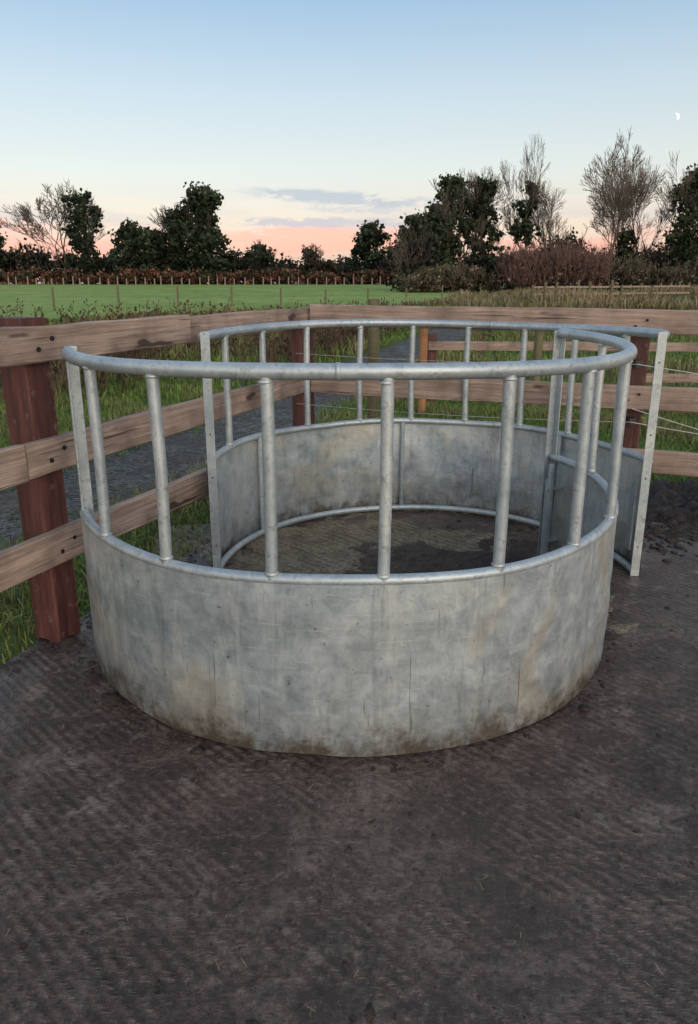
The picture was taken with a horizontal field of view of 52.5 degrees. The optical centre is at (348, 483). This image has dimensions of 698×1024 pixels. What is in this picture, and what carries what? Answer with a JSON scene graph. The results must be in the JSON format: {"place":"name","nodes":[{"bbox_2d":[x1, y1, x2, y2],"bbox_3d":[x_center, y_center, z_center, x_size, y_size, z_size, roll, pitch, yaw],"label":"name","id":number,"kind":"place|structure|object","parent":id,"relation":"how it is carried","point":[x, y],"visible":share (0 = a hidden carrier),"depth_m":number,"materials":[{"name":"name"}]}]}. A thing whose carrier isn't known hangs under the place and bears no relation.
{"place":"outdoors","nodes":[
{"label":"outdoors","id":0,"kind":"place"},
{"bbox_2d":[0,284,458,319],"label":"field","id":1,"kind":"structure","parent":0,"point":[40,295],"depth_m":64.74,"materials":[{"name":"green plant"}]},
{"bbox_2d":[0,329,472,549],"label":"gravel track","id":2,"kind":"structure","parent":0,"point":[129,470],"depth_m":6.39,"materials":[{"name":"grey gravel"}]},
{"bbox_2d":[6,520,684,1015],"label":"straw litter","id":3,"kind":"object","parent":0,"point":[354,814],"visible":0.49,"depth_m":1.87,"materials":[{"name":"beige plant"}]},
{"bbox_2d":[0,284,697,671],"bbox_3d":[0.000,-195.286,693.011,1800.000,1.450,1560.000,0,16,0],"label":"ground","id":4,"kind":"structure","parent":0,"point":[12,640],"depth_m":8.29,"materials":[{"name":"green plant"}]},
{"bbox_2d":[0,218,8,282],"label":"ivy clad tree","id":5,"kind":"object","parent":4,"relation":"on","point":[2,254],"visible":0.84,"depth_m":162.19,"materials":[{"name":"green plant"}]},
{"bbox_2d":[1,178,102,282],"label":"bare tree","id":6,"kind":"object","parent":4,"relation":"on","point":[25,213],"visible":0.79,"depth_m":158.87,"materials":[{"name":"brown plant"}]},
{"bbox_2d":[60,188,107,282],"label":"ivy clad tree","id":7,"kind":"object","parent":4,"relation":"on","point":[82,224],"visible":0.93,"depth_m":157.92,"materials":[{"name":"green plant"}]},
{"bbox_2d":[103,217,144,283],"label":"evergreen tree","id":8,"kind":"object","parent":4,"relation":"on","point":[127,233],"visible":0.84,"depth_m":157.92,"materials":[{"name":"green plant"}]},
{"bbox_2d":[131,226,175,283],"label":"evergreen tree","id":9,"kind":"object","parent":4,"relation":"on","point":[149,242],"visible":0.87,"depth_m":157.49,"materials":[{"name":"green plant"}]},
{"bbox_2d":[147,202,183,244],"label":"bare tree","id":10,"kind":"object","parent":4,"relation":"on","point":[162,225],"visible":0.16,"depth_m":162.36,"materials":[{"name":"brown plant"}]},
{"bbox_2d":[159,204,195,282],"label":"evergreen tree","id":11,"kind":"object","parent":4,"relation":"on","point":[174,243],"visible":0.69,"depth_m":157.59,"materials":[{"name":"green plant"}]},
{"bbox_2d":[0,263,394,284],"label":"rust hedge","id":12,"kind":"object","parent":4,"relation":"on","point":[239,276],"visible":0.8,"depth_m":155.45,"materials":[{"name":"brown plant"}]},
{"bbox_2d":[7,276,388,284],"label":"field wire fence","id":13,"kind":"object","parent":4,"relation":"on","point":[181,281],"visible":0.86,"depth_m":151.80,"materials":[{"name":"brown wood"}]},
{"bbox_2d":[166,181,239,283],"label":"evergreen tree","id":14,"kind":"object","parent":4,"relation":"on","point":[205,237],"visible":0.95,"depth_m":154.72,"materials":[{"name":"green plant"}]},
{"bbox_2d":[0,285,442,310],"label":"field wire fence","id":15,"kind":"object","parent":4,"relation":"on","point":[118,297],"visible":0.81,"depth_m":43.38,"materials":[{"name":"brown wood"}]},
{"bbox_2d":[0,297,443,400],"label":"dead weeds","id":16,"kind":"object","parent":4,"relation":"on","point":[330,337],"visible":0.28,"depth_m":14.37,"materials":[{"name":"brown plant"}]},
{"bbox_2d":[0,237,477,283],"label":"distant tree line","id":17,"kind":"object","parent":4,"relation":"on","point":[20,260],"visible":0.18,"depth_m":168.37,"materials":[{"name":"green plant"}]},
{"bbox_2d":[237,239,275,283],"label":"evergreen tree","id":18,"kind":"object","parent":4,"relation":"on","point":[261,258],"visible":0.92,"depth_m":162.60,"materials":[{"name":"green plant"}]},
{"bbox_2d":[299,243,339,283],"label":"tree","id":19,"kind":"object","parent":4,"relation":"on","point":[312,263],"visible":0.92,"depth_m":161.84,"materials":[{"name":"green plant"}]},
{"bbox_2d":[0,510,697,1023],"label":"concrete pad","id":20,"kind":"object","parent":4,"relation":"on","point":[606,930],"depth_m":1.85,"materials":[{"name":"grey concrete"}]},
{"bbox_2d":[0,523,306,686],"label":"mud clods","id":21,"kind":"object","parent":20,"relation":"on","point":[40,644],"visible":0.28,"depth_m":2.94,"materials":[{"name":"brown soil"}]},
{"bbox_2d":[75,608,617,773],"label":"mud clods","id":22,"kind":"object","parent":20,"relation":"on","point":[109,699],"visible":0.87,"depth_m":2.49,"materials":[{"name":"brown soil"}]},
{"bbox_2d":[1,513,697,1023],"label":"mud clods","id":23,"kind":"object","parent":20,"relation":"on","point":[369,1013],"visible":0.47,"depth_m":1.84,"materials":[{"name":"brown soil"}]},
{"bbox_2d":[61,319,669,756],"bbox_3d":[0.199,-0.077,3.312,2.094,1.244,2.766,9,18,29],"label":"cattle ring feeder","id":24,"kind":"object","parent":20,"relation":"on","point":[383,661],"visible":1,"depth_m":2.30,"materials":[{"name":"grey metal"}]},
{"bbox_2d":[154,511,641,635],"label":"floor dirt","id":25,"kind":"structure","parent":20,"relation":"on","point":[322,546],"depth_m":4.11,"materials":[{"name":"brown soil"}]},
{"bbox_2d":[343,535,537,573],"bbox_3d":[0.520,0.457,3.683,1.426,0.067,1.058,-5,16,-17],"label":"mud patch","id":26,"kind":"object","parent":25,"relation":"on","point":[420,557],"visible":0.24,"depth_m":3.84,"materials":[{"name":"brown soil"}]},
{"bbox_2d":[421,510,697,561],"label":"mud clods","id":27,"kind":"object","parent":20,"relation":"on","point":[659,527],"visible":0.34,"depth_m":4.24,"materials":[{"name":"brown soil"}]},
{"bbox_2d":[0,304,697,642],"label":"timber fence","id":28,"kind":"object","parent":4,"relation":"on","point":[38,455],"visible":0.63,"depth_m":3.25,"materials":[{"name":"brown wood"}]},
{"bbox_2d":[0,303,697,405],"bbox_3d":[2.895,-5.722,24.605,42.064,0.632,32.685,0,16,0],"label":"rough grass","id":29,"kind":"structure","parent":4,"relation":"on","point":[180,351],"depth_m":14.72,"materials":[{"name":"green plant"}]},
{"bbox_2d":[345,219,391,283],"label":"evergreen tree","id":30,"kind":"object","parent":4,"relation":"on","point":[370,235],"visible":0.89,"depth_m":156.63,"materials":[{"name":"green plant"}]},
{"bbox_2d":[367,298,378,418],"bbox_3d":[0.190,-0.726,5.615,0.092,1.440,0.093,0,16,0],"label":"wooden stake","id":31,"kind":"object","parent":4,"relation":"on","point":[373,357],"visible":0.3,"depth_m":5.50,"materials":[{"name":"brown wood"}]},
{"bbox_2d":[380,208,439,284],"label":"evergreen tree","id":32,"kind":"object","parent":4,"relation":"on","point":[413,219],"visible":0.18,"depth_m":147.85,"materials":[{"name":"green plant"}]},
{"bbox_2d":[417,328,427,414],"bbox_3d":[0.870,-1.325,8.355,0.100,1.100,0.100,0,16,0],"label":"wooden stake","id":33,"kind":"object","parent":4,"relation":"on","point":[423,342],"visible":0.5,"depth_m":8.25,"materials":[{"name":"brown wood"}]},
{"bbox_2d":[417,198,459,271],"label":"evergreen tree","id":34,"kind":"object","parent":4,"relation":"on","point":[432,214],"visible":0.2,"depth_m":151.60,"materials":[{"name":"green plant"}]},
{"bbox_2d":[390,261,502,292],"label":"bramble thicket","id":35,"kind":"object","parent":4,"relation":"on","point":[472,278],"visible":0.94,"depth_m":79.78,"materials":[{"name":"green plant"}]},
{"bbox_2d":[428,168,478,290],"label":"ivy clad tree","id":36,"kind":"object","parent":4,"relation":"on","point":[452,211],"visible":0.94,"depth_m":83.89,"materials":[{"name":"green plant"}]},
{"bbox_2d":[454,166,515,279],"bbox_3d":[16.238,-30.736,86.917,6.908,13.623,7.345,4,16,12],"label":"ivy clad tree","id":37,"kind":"object","parent":4,"relation":"on","point":[484,192],"visible":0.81,"depth_m":85.59,"materials":[{"name":"green plant"}]},
{"bbox_2d":[495,135,550,289],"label":"bare tree","id":38,"kind":"object","parent":4,"relation":"on","point":[519,229],"visible":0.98,"depth_m":84.96,"materials":[{"name":"brown plant"}]},
{"bbox_2d":[530,331,543,407],"bbox_3d":[2.350,-1.461,8.836,0.101,1.100,0.100,0,16,0],"label":"wooden stake","id":39,"kind":"object","parent":4,"relation":"on","point":[538,347],"visible":0.37,"depth_m":8.74,"materials":[{"name":"brown wood"}]},
{"bbox_2d":[381,221,697,290],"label":"scrub thicket","id":40,"kind":"object","parent":4,"relation":"on","point":[422,256],"visible":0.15,"depth_m":91.04,"materials":[{"name":"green plant"}]},
{"bbox_2d":[524,180,566,251],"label":"bare tree","id":41,"kind":"object","parent":4,"relation":"on","point":[541,212],"visible":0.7,"depth_m":93.00,"materials":[{"name":"brown plant"}]},
{"bbox_2d":[402,282,697,309],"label":"dry rough growth","id":42,"kind":"object","parent":4,"relation":"on","point":[573,298],"visible":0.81,"depth_m":45.59,"materials":[{"name":"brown plant"}]},
{"bbox_2d":[471,300,633,355],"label":"dead weeds","id":43,"kind":"object","parent":4,"relation":"on","point":[482,335],"visible":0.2,"depth_m":20.12,"materials":[{"name":"brown plant"}]},
{"bbox_2d":[493,236,621,291],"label":"bramble thicket","id":44,"kind":"object","parent":4,"relation":"on","point":[567,268],"visible":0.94,"depth_m":75.71,"materials":[{"name":"brown plant"}]},
{"bbox_2d":[426,333,697,403],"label":"paddock fence","id":45,"kind":"object","parent":4,"relation":"on","point":[434,344],"visible":0.48,"depth_m":8.79,"materials":[{"name":"brown wood"}]},
{"bbox_2d":[531,280,690,300],"bbox_3d":[20.133,-14.454,53.419,16.007,1.826,0.573,-7,17,-24],"label":"paddock fence","id":46,"kind":"object","parent":4,"relation":"on","point":[630,287],"visible":0.64,"depth_m":53.32,"materials":[{"name":"brown wood"}]},
{"bbox_2d":[587,149,658,283],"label":"bare tree","id":47,"kind":"object","parent":4,"relation":"on","point":[623,240],"visible":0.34,"depth_m":87.78,"materials":[{"name":"brown plant"}]},
{"bbox_2d":[580,126,668,283],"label":"bare tree","id":48,"kind":"object","parent":4,"relation":"on","point":[622,186],"visible":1,"depth_m":78.01,"materials":[{"name":"brown plant"}]},
{"bbox_2d":[594,158,676,288],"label":"bare tree","id":49,"kind":"object","parent":4,"relation":"on","point":[648,224],"visible":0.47,"depth_m":90.99,"materials":[{"name":"brown plant"}]},
{"bbox_2d":[598,251,697,290],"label":"bramble thicket","id":50,"kind":"object","parent":4,"relation":"on","point":[653,276],"visible":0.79,"depth_m":77.85,"materials":[{"name":"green plant"}]},
{"bbox_2d":[644,479,697,541],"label":"mud bank","id":51,"kind":"structure","parent":4,"relation":"on","point":[669,503],"depth_m":4.69,"materials":[{"name":"brown soil"}]},
{"bbox_2d":[651,150,697,282],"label":"ivy clad tree","id":52,"kind":"object","parent":4,"relation":"on","point":[685,193],"visible":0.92,"depth_m":82.20,"materials":[{"name":"green plant"}]},
{"bbox_2d":[0,0,697,283],"label":"sky","id":53,"kind":"structure","parent":0,"point":[312,120],"materials":[{"name":"blue"}]}
]}

